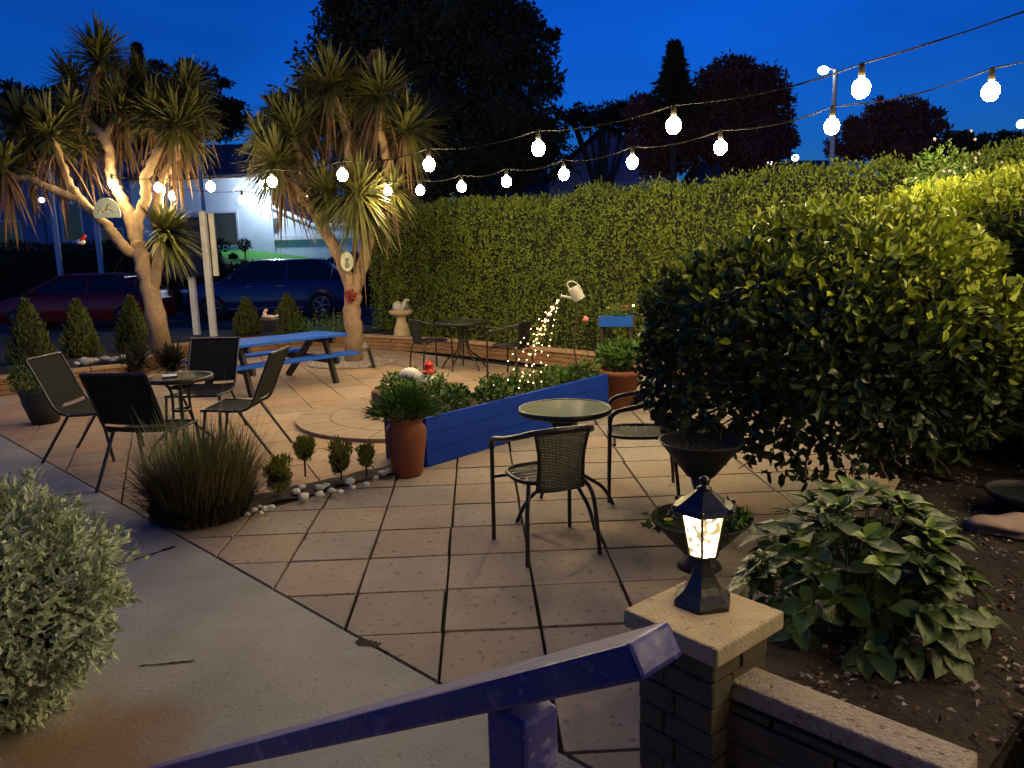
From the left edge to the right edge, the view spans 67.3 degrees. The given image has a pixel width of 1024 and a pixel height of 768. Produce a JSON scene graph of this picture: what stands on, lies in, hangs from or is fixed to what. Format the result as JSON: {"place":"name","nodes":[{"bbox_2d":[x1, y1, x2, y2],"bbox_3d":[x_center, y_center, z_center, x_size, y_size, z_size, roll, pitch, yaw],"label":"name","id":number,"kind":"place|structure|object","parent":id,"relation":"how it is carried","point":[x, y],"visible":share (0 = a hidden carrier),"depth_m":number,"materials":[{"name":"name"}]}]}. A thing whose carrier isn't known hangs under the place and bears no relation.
{"place":"outdoors","nodes":[
{"label":"outdoors","id":0,"kind":"place"},
{"bbox_2d":[0,329,227,388],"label":"flower bed","id":1,"kind":"object","parent":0,"point":[105,338],"visible":0.28,"depth_m":14.50,"materials":[{"name":"soil"}]},
{"bbox_2d":[4,296,56,364],"bbox_3d":[-7.374,-0.807,11.681,0.742,1.047,0.764,-2,10,0],"label":"dwarf conifer","id":2,"kind":"object","parent":1,"relation":"on","point":[30,337],"visible":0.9,"depth_m":11.56,"materials":[{"name":"green plant"}]},
{"bbox_2d":[58,298,105,357],"bbox_3d":[-7.006,-0.920,12.424,0.679,0.998,0.688,-2,10,0],"label":"dwarf conifer","id":3,"kind":"object","parent":1,"relation":"on","point":[79,338],"visible":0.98,"depth_m":12.30,"materials":[{"name":"green plant"}]},
{"bbox_2d":[0,8,230,363],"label":"cordyline palm","id":4,"kind":"object","parent":1,"relation":"on","point":[118,98],"visible":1,"depth_m":11.89,"materials":[{"name":"green plant"}]},
{"bbox_2d":[93,186,120,217],"bbox_3d":[-6.033,-2.713,11.433,0.400,0.471,0.079,-2,10,0],"label":"hanging sign","id":5,"kind":"object","parent":4,"relation":"hanging from","point":[106,208],"visible":1,"depth_m":11.42,"materials":[{"name":"wood"}]},
{"bbox_2d":[104,11,1023,191],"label":"festoon lights","id":6,"kind":"object","parent":4,"relation":"hanging from","point":[861,86],"visible":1,"depth_m":6.05,"materials":[{"name":"glass"}]},
{"bbox_2d":[111,293,149,352],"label":"dwarf conifer","id":7,"kind":"object","parent":1,"relation":"on","point":[132,325],"visible":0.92,"depth_m":12.87,"materials":[{"name":"green plant"}]},
{"bbox_2d":[162,211,218,336],"bbox_3d":[-6.379,-2.172,15.288,1.320,2.420,0.344,2,10,21],"label":"post sign","id":8,"kind":"object","parent":1,"relation":"on","point":[207,268],"visible":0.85,"depth_m":15.07,"materials":[{"name":"white paint"}]},
{"bbox_2d":[0,310,380,334],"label":"road","id":9,"kind":"structure","parent":0,"point":[180,321],"depth_m":21.87,"materials":[{"name":"asphalt"}]},
{"bbox_2d":[45,167,63,274],"bbox_3d":[-14.312,-4.563,24.138,0.170,4.937,0.170,-2,10,0],"label":"pale pole","id":10,"kind":"object","parent":9,"relation":"on","point":[56,240],"visible":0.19,"depth_m":24.06,"materials":[{"name":"metal"}]},
{"bbox_2d":[0,272,176,326],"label":"parked hatchback","id":11,"kind":"object","parent":9,"relation":"on","point":[100,296],"visible":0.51,"depth_m":20.40,"materials":[{"name":"red paint"}]},
{"bbox_2d":[92,218,104,272],"bbox_3d":[-13.105,-3.730,24.507,0.170,3.109,0.170,-2,10,0],"label":"pale pole","id":12,"kind":"object","parent":9,"relation":"on","point":[96,227],"visible":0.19,"depth_m":24.35,"materials":[{"name":"metal"}]},
{"bbox_2d":[180,258,361,320],"bbox_3d":[-7.143,-2.873,23.014,4.981,1.718,2.280,-2,10,-2],"label":"parked suv","id":13,"kind":"object","parent":9,"relation":"on","point":[309,284],"visible":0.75,"depth_m":22.18,"materials":[{"name":"blue paint"}]},
{"bbox_2d":[818,66,837,179],"bbox_3d":[9.139,-5.793,22.532,0.598,6.696,0.260,-2,10,0],"label":"street lamp","id":14,"kind":"object","parent":9,"relation":"on","point":[822,70],"visible":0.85,"depth_m":22.09,"materials":[{"name":"white"}]},
{"bbox_2d":[220,250,310,269],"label":"lawn","id":15,"kind":"structure","parent":0,"point":[254,255],"depth_m":29.68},
{"bbox_2d":[0,121,151,249],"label":"house","id":16,"kind":"structure","parent":15,"relation":"on","point":[77,229],"depth_m":36.22,"materials":[{"name":"paint"}]},
{"bbox_2d":[0,220,23,249],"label":"window","id":17,"kind":"structure","parent":16,"relation":"in","point":[2,231],"depth_m":36.47,"materials":[{"name":"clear glass"}]},
{"bbox_2d":[59,202,85,242],"bbox_3d":[-20.724,-7.624,36.217,1.060,1.860,0.070,-1,10,4],"label":"window","id":18,"kind":"structure","parent":16,"relation":"in","point":[75,221],"depth_m":36.19,"materials":[{"name":"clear glass"}]},
{"bbox_2d":[129,41,165,156],"bbox_3d":[-17.983,-10.548,38.117,2.008,12.173,2.068,-2,10,0],"label":"conifer tree","id":19,"kind":"object","parent":15,"relation":"on","point":[138,46],"visible":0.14,"depth_m":37.16,"materials":[{"name":"green plant"}]},
{"bbox_2d":[118,144,319,252],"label":"house","id":20,"kind":"structure","parent":15,"relation":"on","point":[235,220],"depth_m":30.87,"materials":[{"name":"paint"}]},
{"bbox_2d":[196,211,239,246],"bbox_3d":[-11.826,-6.241,30.957,1.660,1.410,0.070,-1,10,0],"label":"window","id":21,"kind":"structure","parent":20,"relation":"in","point":[226,222],"depth_m":30.90,"materials":[{"name":"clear glass"}]},
{"bbox_2d":[272,206,360,258],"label":"house annexe","id":22,"kind":"structure","parent":15,"relation":"on","point":[299,245],"depth_m":31.23,"materials":[{"name":"white paint"}]},
{"bbox_2d":[255,0,587,212],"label":"tree","id":23,"kind":"object","parent":15,"relation":"on","point":[487,54],"visible":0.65,"depth_m":32.42,"materials":[{"name":"green plant"}]},
{"bbox_2d":[0,436,584,767],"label":"path","id":24,"kind":"structure","parent":0,"point":[265,659],"depth_m":3.14,"materials":[{"name":"concrete"}]},
{"bbox_2d":[0,464,149,760],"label":"variegated bush","id":25,"kind":"object","parent":24,"relation":"on","point":[39,598],"visible":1,"depth_m":2.78,"materials":[{"name":"green plant"}]},
{"bbox_2d":[37,492,380,665],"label":"path joints","id":26,"kind":"object","parent":24,"relation":"on","point":[366,642],"visible":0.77,"depth_m":3.42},
{"bbox_2d":[147,622,680,767],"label":"handrail","id":27,"kind":"object","parent":24,"relation":"on","point":[515,705],"visible":1,"depth_m":1.03,"materials":[{"name":"paint"}]},
{"bbox_2d":[624,580,783,767],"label":"gate pier","id":28,"kind":"structure","parent":24,"relation":"on","point":[686,699],"depth_m":1.99,"materials":[{"name":"brick"}]},
{"bbox_2d":[671,476,735,614],"bbox_3d":[0.515,0.419,2.067,0.188,0.356,0.162,-4,10,-12],"label":"lantern","id":29,"kind":"object","parent":28,"relation":"on","point":[703,509],"visible":1,"depth_m":2.03,"materials":[{"name":"black metal"}]},
{"bbox_2d":[725,667,977,767],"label":"retaining wall","id":30,"kind":"structure","parent":24,"relation":"on","point":[774,721],"depth_m":1.83,"materials":[{"name":"stone"}]},
{"bbox_2d":[203,325,411,350],"bbox_3d":[-1.534,-0.946,15.161,9.017,0.257,3.384,-2,10,0],"label":"flower bed","id":31,"kind":"object","parent":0,"point":[368,329],"visible":0.16,"depth_m":15.52,"materials":[{"name":"soil"}]},
{"bbox_2d":[232,296,263,334],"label":"dwarf conifer","id":32,"kind":"object","parent":31,"relation":"on","point":[247,318],"visible":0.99,"depth_m":15.25,"materials":[{"name":"green plant"}]},
{"bbox_2d":[272,293,309,334],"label":"dwarf conifer","id":33,"kind":"object","parent":31,"relation":"on","point":[287,301],"visible":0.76,"depth_m":15.02,"materials":[{"name":"green plant"}]},
{"bbox_2d":[274,308,363,334],"bbox_3d":[-3.671,-1.140,15.042,1.630,0.692,1.548,5,12,34],"label":"flower patch","id":34,"kind":"object","parent":31,"relation":"on","point":[325,324],"visible":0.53,"depth_m":14.97,"materials":[{"name":"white plant"}]},
{"bbox_2d":[365,136,1023,359],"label":"boundary hedge","id":35,"kind":"object","parent":31,"relation":"on","point":[506,265],"visible":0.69,"depth_m":11.66,"materials":[{"name":"green plant"}]},
{"bbox_2d":[0,346,644,535],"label":"paving","id":36,"kind":"structure","parent":0,"point":[304,387],"depth_m":8.21,"materials":[{"name":"stone"}]},
{"bbox_2d":[2,354,63,424],"bbox_3d":[-5.125,0.052,8.293,0.583,0.747,0.628,-2,10,0],"label":"flower pot","id":37,"kind":"object","parent":36,"relation":"on","point":[37,408],"visible":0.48,"depth_m":8.16,"materials":[{"name":"black ceramic"}]},
{"bbox_2d":[24,351,144,463],"bbox_3d":[-3.781,0.188,6.836,0.695,0.920,0.557,-1,10,1],"label":"sling chair","id":38,"kind":"object","parent":36,"relation":"on","point":[55,378],"visible":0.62,"depth_m":6.77,"materials":[{"name":"fabric"}]},
{"bbox_2d":[79,373,198,492],"bbox_3d":[-2.830,0.317,5.944,0.557,0.920,0.695,0,10,7],"label":"sling chair","id":39,"kind":"object","parent":36,"relation":"on","point":[125,399],"visible":0.84,"depth_m":5.68,"materials":[{"name":"black fabric"}]},
{"bbox_2d":[104,337,188,374],"bbox_3d":[-5.231,-0.352,11.205,1.498,0.723,1.115,-2,10,0],"label":"spiky underplant","id":40,"kind":"object","parent":36,"relation":"on","point":[171,359],"visible":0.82,"depth_m":11.14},
{"bbox_2d":[148,371,221,456],"bbox_3d":[-2.894,0.280,6.753,0.572,0.715,0.572,-2,10,0],"label":"bistro table","id":41,"kind":"object","parent":36,"relation":"on","point":[185,378],"visible":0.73,"depth_m":6.67,"materials":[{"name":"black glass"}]},
{"bbox_2d":[103,377,298,536],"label":"ornamental grass","id":42,"kind":"object","parent":36,"relation":"on","point":[190,485],"depth_m":4.90,"materials":[{"name":"green plant"}]},
{"bbox_2d":[164,337,245,437],"bbox_3d":[-3.047,0.034,7.617,0.557,0.920,0.695,-1,10,3],"label":"sling chair","id":43,"kind":"object","parent":36,"relation":"on","point":[217,357],"visible":0.8,"depth_m":7.80,"materials":[{"name":"black fabric"}]},
{"bbox_2d":[200,345,292,455],"bbox_3d":[-2.362,0.151,6.833,0.695,0.920,0.557,-1,10,1],"label":"sling chair","id":44,"kind":"object","parent":36,"relation":"on","point":[270,374],"visible":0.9,"depth_m":6.79,"materials":[{"name":"black fabric"}]},
{"bbox_2d":[184,331,359,397],"bbox_3d":[-3.240,-0.296,10.384,1.318,0.694,1.974,7,13,42],"label":"picnic table","id":45,"kind":"object","parent":36,"relation":"on","point":[296,356],"visible":0.59,"depth_m":10.29,"materials":[{"name":"blue paint"}]},
{"bbox_2d":[260,309,278,331],"bbox_3d":[-3.451,-0.912,10.955,0.260,0.327,0.260,-2,10,0],"label":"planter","id":46,"kind":"object","parent":45,"relation":"on","point":[269,323],"visible":1,"depth_m":10.90,"materials":[{"name":"plastic"}]},
{"bbox_2d":[181,464,392,531],"bbox_3d":[-1.572,0.794,5.612,1.809,0.072,0.306,-11,14,-44],"label":"soil strip","id":47,"kind":"object","parent":36,"relation":"on","point":[334,482],"visible":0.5,"depth_m":5.63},
{"bbox_2d":[261,452,292,493],"bbox_3d":[-1.673,0.642,5.489,0.234,0.320,0.202,-5,10,-18],"label":"clipped shrub","id":48,"kind":"object","parent":47,"relation":"on","point":[276,463],"visible":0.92,"depth_m":5.47,"materials":[{"name":"green plant"}]},
{"bbox_2d":[325,434,353,479],"bbox_3d":[-1.303,0.562,5.791,0.208,0.356,0.202,1,10,14],"label":"clipped shrub","id":49,"kind":"object","parent":47,"relation":"on","point":[339,458],"visible":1,"depth_m":5.77,"materials":[{"name":"green plant"}]},
{"bbox_2d":[355,442,376,475],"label":"clipped shrub","id":50,"kind":"object","parent":47,"relation":"on","point":[366,453],"visible":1,"depth_m":5.87,"materials":[{"name":"green plant"}]},
{"bbox_2d":[291,433,316,476],"bbox_3d":[-1.607,0.547,5.928,0.207,0.354,0.191,-2,10,0],"label":"clipped shrub","id":51,"kind":"object","parent":36,"relation":"on","point":[303,447],"visible":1,"depth_m":5.90,"materials":[{"name":"green plant"}]},
{"bbox_2d":[296,396,384,442],"bbox_3d":[-1.072,0.327,8.240,2.400,0.055,2.400,-2,10,0],"label":"paved circle","id":52,"kind":"object","parent":36,"relation":"on","point":[347,420],"visible":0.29,"depth_m":7.80,"materials":[{"name":"stone"}]},
{"bbox_2d":[371,381,454,416],"bbox_3d":[-1.046,0.150,8.311,0.930,0.268,0.932,-2,10,0],"label":"round planter","id":53,"kind":"object","parent":52,"relation":"on","point":[374,395],"visible":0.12,"depth_m":8.11,"materials":[{"name":"brown stone"}]},
{"bbox_2d":[396,367,422,388],"bbox_3d":[-1.100,-0.061,8.383,0.331,0.238,0.140,-2,10,0],"label":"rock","id":54,"kind":"object","parent":53,"relation":"in","point":[410,372],"visible":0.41,"depth_m":8.32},
{"bbox_2d":[414,374,439,394],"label":"bedding plant","id":55,"kind":"object","parent":53,"relation":"in","point":[435,381],"visible":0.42,"depth_m":8.09,"materials":[{"name":"green plant"}]},
{"bbox_2d":[422,359,435,387],"bbox_3d":[-0.896,-0.114,8.288,0.150,0.318,0.150,-2,10,0],"label":"lighthouse ornament","id":56,"kind":"object","parent":53,"relation":"in","point":[428,366],"visible":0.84,"depth_m":8.24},
{"bbox_2d":[232,34,450,361],"bbox_3d":[-2.825,-3.006,12.496,3.600,5.376,2.610,2,10,20],"label":"cordyline palm","id":57,"kind":"object","parent":36,"relation":"on","point":[298,126],"visible":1,"depth_m":12.20,"materials":[{"name":"green plant"}]},
{"bbox_2d":[341,244,352,270],"bbox_3d":[-2.554,-1.972,11.897,0.200,0.451,0.088,-2,10,0],"label":"oval plaque","id":58,"kind":"object","parent":57,"relation":"hanging from","point":[346,261],"visible":0.98,"depth_m":11.88,"materials":[{"name":"ceramic"}]},
{"bbox_2d":[139,61,1023,203],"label":"festoon lights","id":59,"kind":"object","parent":57,"relation":"hanging from","point":[990,90],"visible":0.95,"depth_m":6.72,"materials":[{"name":"glass"}]},
{"bbox_2d":[308,356,395,368],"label":"gravel","id":60,"kind":"structure","parent":36,"relation":"on","point":[365,362],"depth_m":12.10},
{"bbox_2d":[0,334,857,409],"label":"garden wall","id":61,"kind":"structure","parent":36,"relation":"on","point":[563,357],"depth_m":12.29,"materials":[{"name":"wood"}]},
{"bbox_2d":[389,309,412,335],"bbox_3d":[-2.003,-0.993,13.963,0.430,0.720,0.430,-2,10,0],"label":"birdbath","id":62,"kind":"object","parent":61,"relation":"on","point":[401,327],"visible":0.66,"depth_m":13.84,"materials":[{"name":"stone"}]},
{"bbox_2d":[409,319,453,370],"bbox_3d":[-1.232,-0.593,11.385,0.532,0.769,0.543,-8,12,-33],"label":"bistro chair","id":63,"kind":"object","parent":36,"relation":"on","point":[415,331],"visible":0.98,"depth_m":11.25,"materials":[{"name":"black metal"}]},
{"bbox_2d":[435,319,489,371],"bbox_3d":[-0.715,-0.571,11.365,0.812,0.715,0.812,-2,10,0],"label":"bistro table","id":64,"kind":"object","parent":36,"relation":"on","point":[458,323],"visible":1,"depth_m":11.29,"materials":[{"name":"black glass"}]},
{"bbox_2d":[384,373,607,466],"bbox_3d":[-0.027,0.261,7.305,0.510,0.408,2.625,7,13,40],"label":"raised planter","id":65,"kind":"object","parent":36,"relation":"on","point":[463,431],"visible":0.6,"depth_m":6.71,"materials":[{"name":"blue paint"}]},
{"bbox_2d":[431,384,464,411],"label":"bedding plant","id":66,"kind":"object","parent":65,"relation":"in","point":[447,392],"visible":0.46,"depth_m":6.53,"materials":[{"name":"green plant"}]},
{"bbox_2d":[438,382,473,409],"bbox_3d":[-0.506,0.142,6.737,0.343,0.345,0.390,-2,10,0],"label":"bedding plant","id":67,"kind":"object","parent":65,"relation":"in","point":[463,393],"visible":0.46,"depth_m":6.71,"materials":[{"name":"green plant"}]},
{"bbox_2d":[473,378,506,404],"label":"bedding plant","id":68,"kind":"object","parent":65,"relation":"in","point":[486,390],"visible":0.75,"depth_m":6.90,"materials":[{"name":"green plant"}]},
{"bbox_2d":[478,373,514,400],"bbox_3d":[-0.149,0.091,7.062,0.350,0.370,0.337,-2,10,0],"label":"bedding plant","id":69,"kind":"object","parent":65,"relation":"in","point":[494,378],"visible":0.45,"depth_m":7.03,"materials":[{"name":"green plant"}]},
{"bbox_2d":[502,370,525,395],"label":"bedding plant","id":70,"kind":"object","parent":65,"relation":"in","point":[515,379],"visible":0.57,"depth_m":7.32,"materials":[{"name":"green plant"}]},
{"bbox_2d":[505,366,540,393],"bbox_3d":[0.099,-0.006,7.479,0.344,0.341,0.329,-7,11,-31],"label":"bedding plant","id":71,"kind":"object","parent":65,"relation":"in","point":[525,377],"visible":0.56,"depth_m":7.43,"materials":[{"name":"green plant"}]},
{"bbox_2d":[526,365,558,391],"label":"bedding plant","id":72,"kind":"object","parent":65,"relation":"in","point":[549,371],"visible":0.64,"depth_m":7.49,"materials":[{"name":"green plant"}]},
{"bbox_2d":[550,366,574,384],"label":"bedding plant","id":73,"kind":"object","parent":65,"relation":"in","point":[567,375],"visible":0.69,"depth_m":7.72,"materials":[{"name":"green plant"}]},
{"bbox_2d":[563,362,586,380],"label":"bedding plant","id":74,"kind":"object","parent":65,"relation":"in","point":[573,369],"visible":0.55,"depth_m":7.97,"materials":[{"name":"green plant"}]},
{"bbox_2d":[577,355,600,378],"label":"bedding plant","id":75,"kind":"object","parent":65,"relation":"in","point":[588,371],"visible":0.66,"depth_m":8.10,"materials":[{"name":"green plant"}]},
{"bbox_2d":[486,321,534,375],"bbox_3d":[0.003,-0.489,10.597,0.532,0.769,0.543,5,12,33],"label":"bistro chair","id":76,"kind":"object","parent":36,"relation":"on","point":[525,333],"visible":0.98,"depth_m":10.45,"materials":[{"name":"black metal"}]},
{"bbox_2d":[569,302,580,381],"bbox_3d":[0.639,-0.258,7.925,0.143,1.188,0.016,-2,10,0],"label":"garden stake","id":77,"kind":"object","parent":36,"relation":"on","point":[574,342],"visible":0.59,"depth_m":7.89,"materials":[{"name":"brown wood"}]},
{"bbox_2d":[560,281,584,302],"bbox_3d":[0.611,-0.931,7.748,0.247,0.220,0.125,-2,10,0],"label":"watering can","id":78,"kind":"object","parent":77,"relation":"on","point":[576,293],"visible":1,"depth_m":7.71,"materials":[{"name":"metal"}]},
{"bbox_2d":[598,302,634,373],"bbox_3d":[1.180,-0.365,8.661,0.396,1.119,0.265,1,10,14],"label":"box planter","id":79,"kind":"object","parent":36,"relation":"on","point":[618,320],"visible":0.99,"depth_m":8.52,"materials":[{"name":"blue paint"}]},
{"bbox_2d":[592,335,646,409],"bbox_3d":[1.183,-0.130,8.302,0.606,0.776,0.630,-2,10,0],"label":"terracotta pot","id":80,"kind":"object","parent":36,"relation":"on","point":[617,357],"visible":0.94,"depth_m":8.14,"materials":[{"name":"orange ceramic"}]},
{"bbox_2d":[66,323,879,754],"bbox_3d":[-0.247,0.104,9.657,18.500,0.001,21.000,-2,10,0],"label":"joint","id":81,"kind":"object","parent":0,"point":[522,365],"depth_m":4.79,"materials":[{"name":"black"}]},
{"bbox_2d":[0,0,1023,222],"label":"sky","id":82,"kind":"structure","parent":0,"point":[610,49],"materials":[{"name":"blue"}]},
{"bbox_2d":[177,392,911,767],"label":"patio paving","id":83,"kind":"structure","parent":0,"point":[491,622],"depth_m":4.37,"materials":[{"name":"stone"}]},
{"bbox_2d":[361,380,448,478],"bbox_3d":[-0.827,0.341,5.953,0.643,0.751,0.642,6,12,37],"label":"terracotta pot","id":84,"kind":"object","parent":83,"relation":"on","point":[405,433],"visible":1,"depth_m":5.84,"materials":[{"name":"orange ceramic"}]},
{"bbox_2d":[488,425,601,567],"bbox_3d":[0.205,0.571,4.412,0.543,0.769,0.532,-5,10,-20],"label":"bistro chair","id":85,"kind":"object","parent":83,"relation":"on","point":[567,467],"visible":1,"depth_m":4.19,"materials":[{"name":"black metal"}]},
{"bbox_2d":[515,398,614,529],"bbox_3d":[0.348,0.500,4.989,0.601,0.715,0.601,1,10,14],"label":"bistro table","id":86,"kind":"object","parent":83,"relation":"on","point":[559,412],"visible":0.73,"depth_m":4.87,"materials":[{"name":"black glass"}]},
{"bbox_2d":[607,386,683,502],"bbox_3d":[0.933,0.383,5.392,0.531,0.769,0.543,0,10,7],"label":"bistro chair","id":87,"kind":"object","parent":83,"relation":"on","point":[637,431],"visible":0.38,"depth_m":5.29,"materials":[{"name":"black metal"}]},
{"bbox_2d":[640,430,754,573],"bbox_3d":[1.002,0.621,4.089,0.535,0.738,0.535,7,13,41],"label":"tiered planter","id":88,"kind":"object","parent":83,"relation":"on","point":[695,455],"visible":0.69,"depth_m":4.02,"materials":[{"name":"black plastic"}]},
{"bbox_2d":[905,130,1003,206],"bbox_3d":[3.433,-0.724,6.229,0.690,2.538,0.506,-2,10,0],"label":"flowering shrub","id":89,"kind":"object","parent":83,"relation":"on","point":[951,165],"visible":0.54,"depth_m":6.05,"materials":[{"name":"green plant"}]},
{"bbox_2d":[765,470,1023,767],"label":"soil bed","id":90,"kind":"object","parent":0,"point":[928,694],"visible":0.38,"depth_m":2.34,"materials":[{"name":"soil"}]},
{"bbox_2d":[727,475,1012,684],"bbox_3d":[1.204,0.597,2.646,0.898,0.529,0.890,-2,10,0],"label":"hydrangea","id":91,"kind":"object","parent":90,"relation":"on","point":[911,598],"visible":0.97,"depth_m":2.44,"materials":[{"name":"green plant"}]},
{"bbox_2d":[784,454,1023,750],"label":"bark chips","id":92,"kind":"object","parent":90,"relation":"on","point":[1017,711],"visible":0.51,"depth_m":2.35,"materials":[{"name":"wood"}]},
{"bbox_2d":[963,512,1023,539],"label":"flat rock","id":93,"kind":"object","parent":90,"relation":"on","point":[1011,525],"visible":0.99,"depth_m":3.37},
{"bbox_2d":[983,479,1023,512],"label":"water bowl","id":94,"kind":"object","parent":90,"relation":"on","point":[1007,494],"visible":0.99,"depth_m":3.61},
{"bbox_2d":[908,439,1023,485],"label":"soil bed","id":95,"kind":"object","parent":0,"point":[1005,473],"visible":0.12,"depth_m":4.32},
{"bbox_2d":[629,190,1023,492],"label":"rounded bush","id":96,"kind":"object","parent":95,"relation":"on","point":[798,326],"visible":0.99,"depth_m":4.00,"materials":[{"name":"green plant"}]},
{"bbox_2d":[872,157,1023,465],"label":"hedge","id":97,"kind":"object","parent":95,"relation":"on","point":[994,203],"visible":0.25,"depth_m":4.56,"materials":[{"name":"green plant"}]},
{"label":"ground","id":98,"kind":"structure","parent":0,"visible":0},
{"bbox_2d":[0,56,252,151],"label":"tree","id":99,"kind":"object","parent":98,"relation":"on","point":[232,107],"visible":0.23,"depth_m":39.60,"materials":[{"name":"green plant"}]},
{"bbox_2d":[0,237,376,311],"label":"roadside hedge","id":100,"kind":"object","parent":98,"relation":"on","point":[22,270],"visible":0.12,"depth_m":25.39,"materials":[{"name":"green plant"}]},
{"bbox_2d":[457,166,548,208],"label":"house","id":101,"kind":"structure","parent":98,"relation":"on","point":[545,188],"depth_m":46.01,"materials":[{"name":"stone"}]},
{"bbox_2d":[559,90,650,194],"bbox_3d":[4.884,-9.817,38.488,5.346,9.445,2.703,-2,10,0],"label":"tree","id":102,"kind":"object","parent":98,"relation":"on","point":[591,117],"visible":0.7,"depth_m":38.02,"materials":[{"name":"plant"}]},
{"bbox_2d":[543,130,668,203],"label":"house","id":103,"kind":"structure","parent":98,"relation":"on","point":[626,175],"depth_m":42.02,"materials":[{"name":"stone"}]},
{"bbox_2d":[645,37,705,192],"bbox_3d":[6.374,-8.519,30.300,2.315,9.574,2.266,-6,11,-24],"label":"conifer tree","id":104,"kind":"object","parent":98,"relation":"on","point":[673,83],"visible":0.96,"depth_m":29.43,"materials":[{"name":"green plant"}]},
{"bbox_2d":[618,49,801,191],"bbox_3d":[8.036,-8.627,31.000,7.381,9.478,4.261,-2,10,0],"label":"tree","id":105,"kind":"object","parent":98,"relation":"on","point":[747,149],"visible":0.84,"depth_m":30.19,"materials":[{"name":"red plant"}]},
{"bbox_2d":[677,160,843,197],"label":"house","id":106,"kind":"structure","parent":98,"relation":"on","point":[701,176],"depth_m":43.22,"materials":[{"name":"stone"}]},
{"bbox_2d":[822,93,960,175],"bbox_3d":[12.965,-6.476,26.205,4.503,6.653,3.070,-5,10,-21],"label":"tree","id":107,"kind":"object","parent":98,"relation":"on","point":[906,127],"visible":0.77,"depth_m":25.43,"materials":[{"name":"red plant"}]},
{"bbox_2d":[906,128,1023,172],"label":"tree","id":108,"kind":"object","parent":98,"relation":"on","point":[966,139],"visible":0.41,"depth_m":24.73,"materials":[{"name":"green plant"}]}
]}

